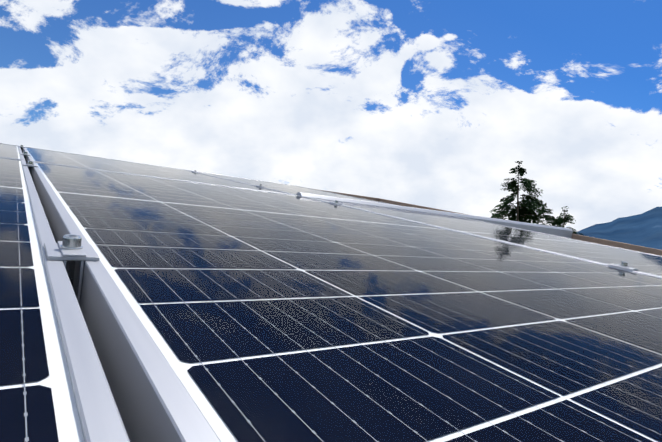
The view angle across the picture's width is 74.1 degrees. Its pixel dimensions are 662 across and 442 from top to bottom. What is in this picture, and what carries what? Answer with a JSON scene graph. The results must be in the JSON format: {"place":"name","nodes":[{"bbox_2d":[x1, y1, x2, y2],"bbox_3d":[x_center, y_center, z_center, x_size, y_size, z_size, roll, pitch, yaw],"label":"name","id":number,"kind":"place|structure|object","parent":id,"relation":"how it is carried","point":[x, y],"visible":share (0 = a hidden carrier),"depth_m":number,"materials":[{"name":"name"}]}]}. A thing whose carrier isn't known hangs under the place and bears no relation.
{"place":"outdoors","nodes":[
{"label":"outdoors","id":0,"kind":"place"},
{"bbox_2d":[0,0,661,231],"label":"sky","id":1,"kind":"structure","parent":0,"point":[426,103],"materials":[{"name":"white"}]},
{"bbox_2d":[577,207,661,249],"bbox_3d":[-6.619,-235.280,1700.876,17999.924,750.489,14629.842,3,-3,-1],"label":"mountains","id":2,"kind":"structure","parent":0,"point":[644,229],"depth_m":4044.35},
{"label":"ground","id":3,"kind":"structure","parent":0,"visible":0},
{"bbox_2d":[489,161,563,227],"bbox_3d":[15.403,1.995,34.873,7.100,13.635,9.756,3,-3,-1],"label":"conifer tree","id":4,"kind":"object","parent":3,"relation":"on","point":[525,210],"visible":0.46,"depth_m":34.85,"materials":[{"name":"green plant"}]},
{"bbox_2d":[538,203,555,224],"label":"conifer tree","id":5,"kind":"object","parent":3,"relation":"on","point":[550,212],"visible":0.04,"depth_m":42.23,"materials":[{"name":"green plant"}]},
{"bbox_2d":[552,206,583,235],"bbox_3d":[19.503,3.913,37.898,8.331,10.576,7.169,3,-3,-1],"label":"conifer tree","id":6,"kind":"object","parent":3,"relation":"on","point":[567,218],"visible":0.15,"depth_m":38.01,"materials":[{"name":"green plant"}]},
{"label":"house walls","id":7,"kind":"object","parent":3,"relation":"on","visible":0},
{"bbox_2d":[316,189,661,255],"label":"roof fascia","id":8,"kind":"structure","parent":7,"relation":"on","point":[620,245],"depth_m":3.52,"materials":[{"name":"grey metal"}]},
{"bbox_2d":[296,192,572,237],"bbox_3d":[0.907,0.009,2.848,2.654,0.093,0.062,5,6,-36],"label":"cable tray","id":9,"kind":"object","parent":8,"relation":"on","point":[558,231],"visible":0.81,"depth_m":2.87,"materials":[{"name":"metal"}]},
{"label":"mounting rails","id":10,"kind":"object","parent":8,"relation":"on","visible":0},
{"bbox_2d":[0,143,24,159],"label":"solar panel","id":11,"kind":"object","parent":10,"relation":"on","point":[10,151],"visible":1,"depth_m":1.87,"materials":[{"name":"glass"}]},
{"bbox_2d":[20,151,29,163],"bbox_3d":[-1.228,-0.254,1.761,0.033,0.050,0.048,5,6,-36],"label":"clamp","id":12,"kind":"object","parent":10,"relation":"attached to","point":[25,154],"visible":0.77,"depth_m":1.75,"materials":[{"name":"metal"}]},
{"bbox_2d":[23,161,37,177],"bbox_3d":[-0.824,-0.139,1.200,0.033,0.050,0.048,5,6,-36],"label":"clamp","id":13,"kind":"object","parent":10,"relation":"attached to","point":[30,164],"visible":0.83,"depth_m":1.19,"materials":[{"name":"metal"}]},
{"bbox_2d":[0,157,129,441],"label":"solar panel","id":14,"kind":"object","parent":10,"relation":"on","point":[54,386],"visible":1,"depth_m":0.19,"materials":[{"name":"glass"}]},
{"bbox_2d":[44,234,99,304],"bbox_3d":[-0.203,0.036,0.340,0.033,0.050,0.048,5,6,-37],"label":"clamp","id":15,"kind":"object","parent":10,"relation":"attached to","point":[72,252],"visible":0.65,"depth_m":0.33,"materials":[{"name":"metal"}]},
{"bbox_2d":[23,146,293,194],"bbox_3d":[-1.087,-0.287,2.459,1.038,0.036,1.754,5,6,-36],"label":"solar panel","id":16,"kind":"object","parent":10,"relation":"on","point":[66,159],"visible":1,"depth_m":2.17,"materials":[{"name":"glass"}]},
{"bbox_2d":[188,170,393,204],"bbox_3d":[-0.244,-0.208,3.083,1.038,0.037,1.754,5,6,-36],"label":"solar panel","id":17,"kind":"object","parent":10,"relation":"on","point":[291,189],"visible":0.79,"depth_m":3.10,"materials":[{"name":"glass"}]},
{"bbox_2d":[32,161,661,441],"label":"solar panel","id":18,"kind":"object","parent":10,"relation":"on","point":[214,313],"visible":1,"depth_m":0.29,"materials":[{"name":"glass"}]},
{"bbox_2d":[304,196,661,276],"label":"solar panel","id":19,"kind":"object","parent":10,"relation":"on","point":[646,263],"visible":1,"depth_m":1.58,"materials":[{"name":"glass"}]},
{"bbox_2d":[608,261,638,270],"bbox_3d":[0.640,0.114,0.964,0.033,0.050,0.048,5,6,-36],"label":"clamp","id":20,"kind":"object","parent":10,"relation":"attached to","point":[623,264],"visible":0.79,"depth_m":0.96,"materials":[{"name":"metal"}]}
]}

